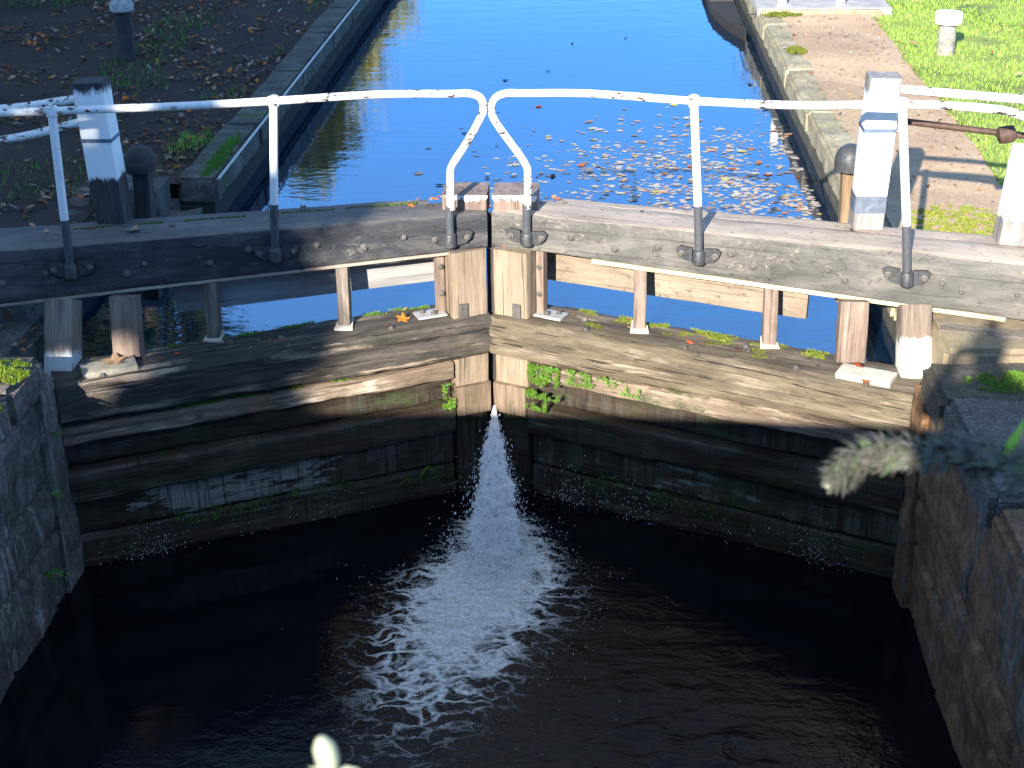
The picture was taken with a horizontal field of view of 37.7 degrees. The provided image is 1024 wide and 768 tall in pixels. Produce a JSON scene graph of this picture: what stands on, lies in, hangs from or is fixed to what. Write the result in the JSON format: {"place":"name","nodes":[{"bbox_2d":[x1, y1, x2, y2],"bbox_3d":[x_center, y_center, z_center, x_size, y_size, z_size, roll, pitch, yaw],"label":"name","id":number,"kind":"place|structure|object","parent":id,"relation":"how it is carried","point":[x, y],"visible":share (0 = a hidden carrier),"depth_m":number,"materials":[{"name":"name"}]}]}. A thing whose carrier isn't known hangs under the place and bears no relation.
{"place":"outdoors","nodes":[
{"label":"outdoors","id":0,"kind":"place"},
{"bbox_2d":[0,0,298,303],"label":"bank ground","id":1,"kind":"structure","parent":0,"point":[11,92],"depth_m":14.61,"materials":[{"name":"soil"}]},
{"bbox_2d":[0,318,43,367],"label":"anchor stone","id":2,"kind":"object","parent":1,"relation":"on","point":[19,329],"visible":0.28,"depth_m":8.46,"materials":[{"name":"grey stone"}]},
{"bbox_2d":[0,183,95,319],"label":"recess wall","id":3,"kind":"structure","parent":1,"relation":"on","point":[24,312],"depth_m":9.50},
{"bbox_2d":[109,0,136,59],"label":"bollard","id":4,"kind":"object","parent":1,"relation":"on","point":[121,10],"visible":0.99,"depth_m":14.70,"materials":[{"name":"black metal"}]},
{"bbox_2d":[89,175,202,218],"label":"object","id":5,"kind":"object","parent":1,"relation":"on","point":[166,205],"visible":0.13,"depth_m":10.72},
{"bbox_2d":[0,0,325,355],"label":"leaf litter","id":6,"kind":"object","parent":1,"relation":"on","point":[86,189],"visible":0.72,"depth_m":14.24,"materials":[{"name":"brown plant"}]},
{"bbox_2d":[0,0,326,202],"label":"rough grass","id":7,"kind":"structure","parent":1,"relation":"on","point":[159,67],"depth_m":14.37,"materials":[{"name":"plant"}]},
{"bbox_2d":[130,0,334,183],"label":"bank edge ground","id":8,"kind":"structure","parent":0,"point":[279,37],"depth_m":13.94,"materials":[{"name":"soil"}]},
{"bbox_2d":[164,125,215,151],"bbox_3d":[-2.563,-1.962,11.936,0.411,0.080,0.550,1,25,3],"label":"grass tuft","id":9,"kind":"object","parent":8,"relation":"on","point":[184,143],"visible":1,"depth_m":11.89,"materials":[{"name":"green plant"}]},
{"bbox_2d":[39,0,895,364],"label":"canal water","id":10,"kind":"structure","parent":0,"point":[343,152],"depth_m":13.40,"materials":[{"name":"blue liquid"}]},
{"bbox_2d":[177,0,377,213],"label":"canal bank wall","id":11,"kind":"structure","parent":10,"relation":"in","point":[210,194],"depth_m":13.10,"materials":[{"name":"stone"}]},
{"bbox_2d":[199,130,240,176],"bbox_3d":[-2.234,-1.786,11.554,0.170,0.060,1.199,1,25,3],"label":"grass tuft","id":12,"kind":"object","parent":11,"relation":"on","point":[219,159],"visible":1,"depth_m":11.49,"materials":[{"name":"green plant"}]},
{"bbox_2d":[217,0,359,179],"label":"edge strip","id":13,"kind":"object","parent":11,"relation":"on","point":[267,116],"visible":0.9,"depth_m":13.41,"materials":[{"name":"metal"}]},
{"bbox_2d":[425,112,820,219],"bbox_3d":[0.775,-1.619,12.004,3.212,0.001,4.426,1,25,3],"label":"floating debris","id":14,"kind":"object","parent":10,"relation":"on","point":[753,209],"visible":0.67,"depth_m":12.02,"materials":[{"name":"brown plant"}]},
{"bbox_2d":[706,0,756,40],"bbox_3d":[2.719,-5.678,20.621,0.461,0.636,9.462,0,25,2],"label":"moored boat","id":15,"kind":"object","parent":10,"relation":"on","point":[725,15],"visible":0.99,"depth_m":17.55,"materials":[{"name":"grey metal"}]},
{"bbox_2d":[739,0,896,344],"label":"canal bank wall","id":16,"kind":"structure","parent":10,"relation":"in","point":[813,128],"depth_m":13.06,"materials":[{"name":"stone"}]},
{"bbox_2d":[785,45,806,54],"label":"moss clump","id":17,"kind":"object","parent":16,"relation":"on","point":[798,49],"visible":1,"depth_m":14.50,"materials":[{"name":"green plant"}]},
{"bbox_2d":[0,488,961,767],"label":"canal water","id":18,"kind":"structure","parent":0,"point":[664,646],"depth_m":7.90,"materials":[{"name":"black liquid"}]},
{"bbox_2d":[0,356,83,702],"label":"chamber wall","id":19,"kind":"structure","parent":18,"relation":"in","point":[40,535],"depth_m":8.00,"materials":[{"name":"stone"}]},
{"bbox_2d":[0,358,31,384],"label":"moss clump","id":20,"kind":"object","parent":19,"relation":"on","point":[7,373],"visible":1,"depth_m":7.80,"materials":[{"name":"green plant"}]},
{"bbox_2d":[50,431,63,439],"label":"fern plant","id":21,"kind":"object","parent":19,"relation":"attached to","point":[55,433],"visible":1,"depth_m":8.06,"materials":[{"name":"green plant"}]},
{"bbox_2d":[50,490,65,500],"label":"fern plant","id":22,"kind":"object","parent":19,"relation":"attached to","point":[53,493],"visible":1,"depth_m":8.08,"materials":[{"name":"green plant"}]},
{"bbox_2d":[43,568,79,587],"bbox_3d":[-2.428,1.032,8.011,0.141,0.117,0.190,6,26,15],"label":"fern plant","id":23,"kind":"object","parent":19,"relation":"attached to","point":[45,573],"visible":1,"depth_m":7.99,"materials":[{"name":"green plant"}]},
{"bbox_2d":[0,76,491,566],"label":"lock gate","id":24,"kind":"structure","parent":18,"relation":"in","point":[380,425],"depth_m":8.78,"materials":[{"name":"brown wood"}]},
{"bbox_2d":[101,353,126,364],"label":"fallen leaf","id":25,"kind":"object","parent":24,"relation":"on","point":[115,358],"visible":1,"depth_m":8.45,"materials":[{"name":"brown plant"}]},
{"bbox_2d":[127,378,348,417],"bbox_3d":[-1.579,0.066,8.711,1.305,0.014,0.066,-10,26,-19],"label":"moss strip","id":26,"kind":"object","parent":24,"relation":"on","point":[222,399],"visible":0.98,"depth_m":8.67,"materials":[{"name":"green plant"}]},
{"bbox_2d":[73,202,416,229],"bbox_3d":[-1.559,-0.999,8.873,2.019,0.016,0.048,-6,25,-10],"label":"moss line","id":27,"kind":"object","parent":24,"relation":"on","point":[236,216],"visible":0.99,"depth_m":8.87,"materials":[{"name":"green plant"}]},
{"bbox_2d":[174,477,354,525],"bbox_3d":[-1.483,0.711,9.055,1.114,0.120,0.035,-10,26,-19],"label":"hanging moss","id":28,"kind":"object","parent":24,"relation":"attached to","point":[259,501],"visible":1,"depth_m":9.03,"materials":[{"name":"green plant"}]},
{"bbox_2d":[166,304,428,347],"bbox_3d":[-1.262,-0.354,8.966,1.606,0.012,0.074,-10,26,-19],"label":"moss strip","id":29,"kind":"object","parent":24,"relation":"on","point":[364,314],"visible":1,"depth_m":8.99,"materials":[{"name":"green plant"}]},
{"bbox_2d":[396,312,409,321],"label":"fallen leaf","id":30,"kind":"object","parent":24,"relation":"on","point":[402,317],"visible":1,"depth_m":9.00,"materials":[{"name":"orange plant"}]},
{"bbox_2d":[420,466,438,479],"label":"fern plant","id":31,"kind":"object","parent":24,"relation":"attached to","point":[424,468],"visible":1,"depth_m":9.35,"materials":[{"name":"green plant"}]},
{"bbox_2d":[441,383,456,409],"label":"hanging moss","id":32,"kind":"object","parent":24,"relation":"attached to","point":[449,405],"visible":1,"depth_m":9.18,"materials":[{"name":"green plant"}]},
{"bbox_2d":[336,406,697,729],"bbox_3d":[-0.226,1.044,8.139,2.049,0.673,2.430,-15,28,-28],"label":"water jet","id":33,"kind":"object","parent":18,"relation":"on","point":[495,522],"visible":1,"depth_m":8.82,"materials":[{"name":"white liquid"}]},
{"bbox_2d":[487,71,1023,578],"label":"lock gate","id":34,"kind":"structure","parent":18,"relation":"in","point":[741,431],"depth_m":8.59,"materials":[{"name":"brown wood"}]},
{"bbox_2d":[524,390,547,412],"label":"hanging moss","id":35,"kind":"object","parent":34,"relation":"attached to","point":[534,408],"visible":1,"depth_m":9.08,"materials":[{"name":"green plant"}]},
{"bbox_2d":[526,362,559,402],"bbox_3d":[0.186,-0.004,9.048,0.231,0.244,0.038,12,28,26],"label":"hanging moss","id":36,"kind":"object","parent":34,"relation":"attached to","point":[542,379],"visible":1,"depth_m":9.04,"materials":[{"name":"green plant"}]},
{"bbox_2d":[564,369,640,398],"bbox_3d":[0.529,-0.001,8.849,0.504,0.120,0.035,12,28,25],"label":"hanging moss","id":37,"kind":"object","parent":34,"relation":"attached to","point":[584,382],"visible":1,"depth_m":8.89,"materials":[{"name":"green plant"}]},
{"bbox_2d":[597,474,751,526],"bbox_3d":[0.968,0.696,9.020,1.009,0.134,0.034,12,27,25],"label":"hanging moss","id":38,"kind":"object","parent":34,"relation":"attached to","point":[688,506],"visible":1,"depth_m":9.04,"materials":[{"name":"green plant"}]},
{"bbox_2d":[583,322,765,358],"bbox_3d":[1.164,-0.225,8.606,1.648,0.010,0.163,11,27,24],"label":"moss strip","id":39,"kind":"object","parent":34,"relation":"on","point":[709,343],"visible":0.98,"depth_m":8.62,"materials":[{"name":"green plant"}]},
{"bbox_2d":[577,308,829,358],"bbox_3d":[1.086,-0.303,8.773,1.558,0.014,0.112,12,27,25],"label":"moss strip","id":40,"kind":"object","parent":34,"relation":"on","point":[720,337],"visible":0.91,"depth_m":8.74,"materials":[{"name":"green plant"}]},
{"bbox_2d":[892,363,1023,767],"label":"chamber wall","id":41,"kind":"structure","parent":18,"relation":"in","point":[958,580],"depth_m":7.08,"materials":[{"name":"stone"}]},
{"bbox_2d":[965,370,1023,393],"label":"moss clump","id":42,"kind":"object","parent":41,"relation":"on","point":[990,384],"visible":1,"depth_m":7.55,"materials":[{"name":"green plant"}]},
{"bbox_2d":[100,443,869,575],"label":"dripping water","id":43,"kind":"structure","parent":0,"point":[534,495],"depth_m":9.08,"materials":[{"name":"liquid"}]},
{"bbox_2d":[487,352,498,427],"label":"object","id":44,"kind":"structure","parent":0,"point":[489,413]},
{"bbox_2d":[782,14,1001,205],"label":"towpath","id":45,"kind":"structure","parent":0,"point":[965,192],"depth_m":12.40,"materials":[{"name":"beige soil"}]},
{"bbox_2d":[761,11,802,17],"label":"moss clump","id":46,"kind":"object","parent":45,"relation":"on","point":[779,14],"visible":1,"depth_m":16.13,"materials":[{"name":"green plant"}]},
{"bbox_2d":[760,9,881,16],"bbox_3d":[3.350,-4.007,16.259,1.302,0.109,0.107,1,25,3],"label":"kerb stone","id":47,"kind":"object","parent":45,"relation":"on","point":[876,12],"visible":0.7,"depth_m":16.21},
{"bbox_2d":[751,0,891,14],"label":"concrete slab","id":48,"kind":"structure","parent":45,"relation":"on","point":[884,7],"depth_m":16.47,"materials":[{"name":"grey concrete"}]},
{"bbox_2d":[778,0,785,4],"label":"short post","id":49,"kind":"object","parent":48,"relation":"on","point":[781,2],"visible":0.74,"depth_m":16.50,"materials":[{"name":"white paint"}]},
{"bbox_2d":[836,0,844,4],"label":"short post","id":50,"kind":"object","parent":48,"relation":"on","point":[840,2],"visible":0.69,"depth_m":16.47,"materials":[{"name":"white paint"}]},
{"bbox_2d":[776,11,999,233],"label":"leaf litter","id":51,"kind":"object","parent":45,"relation":"on","point":[914,176],"visible":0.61,"depth_m":12.76,"materials":[{"name":"brown plant"}]},
{"bbox_2d":[885,204,997,234],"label":"mossy ground","id":52,"kind":"structure","parent":45,"relation":"on","point":[894,219],"depth_m":9.92,"materials":[{"name":"beige soil"}]},
{"bbox_2d":[911,204,996,234],"bbox_3d":[2.917,-1.053,9.760,0.722,0.018,0.767,1,25,3],"label":"moss clump","id":53,"kind":"object","parent":52,"relation":"on","point":[962,218],"visible":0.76,"depth_m":9.81,"materials":[{"name":"green plant"}]},
{"bbox_2d":[931,312,1023,364],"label":"anchor stone","id":54,"kind":"object","parent":45,"relation":"on","point":[952,347],"visible":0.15,"depth_m":7.94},
{"bbox_2d":[939,322,1023,337],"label":"wall timber","id":55,"kind":"object","parent":45,"relation":"on","point":[998,332],"visible":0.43,"depth_m":8.07,"materials":[{"name":"beige wood"}]},
{"bbox_2d":[872,0,1023,187],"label":"lawn","id":56,"kind":"structure","parent":0,"point":[986,41],"depth_m":14.44,"materials":[{"name":"green plant"}]},
{"bbox_2d":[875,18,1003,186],"bbox_3d":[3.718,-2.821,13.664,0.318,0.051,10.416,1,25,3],"label":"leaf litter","id":57,"kind":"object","parent":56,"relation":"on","point":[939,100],"visible":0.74,"depth_m":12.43,"materials":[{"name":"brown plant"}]},
{"bbox_2d":[935,9,962,55],"bbox_3d":[4.187,-3.375,14.428,0.262,0.416,0.261,1,25,3],"label":"bollard","id":58,"kind":"object","parent":56,"relation":"on","point":[948,21],"visible":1,"depth_m":14.36,"materials":[{"name":"white paint"}]},
{"bbox_2d":[910,0,1023,74],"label":"leaf litter","id":59,"kind":"object","parent":56,"relation":"on","point":[915,43],"visible":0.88,"depth_m":14.69,"materials":[{"name":"plant"}]},
{"label":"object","id":60,"kind":"structure","parent":0,"visible":0},
{"bbox_3d":[-0.666,3.174,-0.192,18.001,4.423,3.652,1,25,3],"label":"brick bridge","id":61,"kind":"object","parent":60,"relation":"on","visible":0},
{"bbox_2d":[310,735,351,767],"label":"pale bud","id":62,"kind":"object","parent":61,"relation":"attached to","point":[325,752],"visible":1,"depth_m":0.89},
{"bbox_2d":[814,420,1023,501],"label":"buddleia sprig","id":63,"kind":"object","parent":61,"relation":"attached to","point":[976,458],"visible":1,"depth_m":1.27,"materials":[{"name":"green plant"}]}
]}

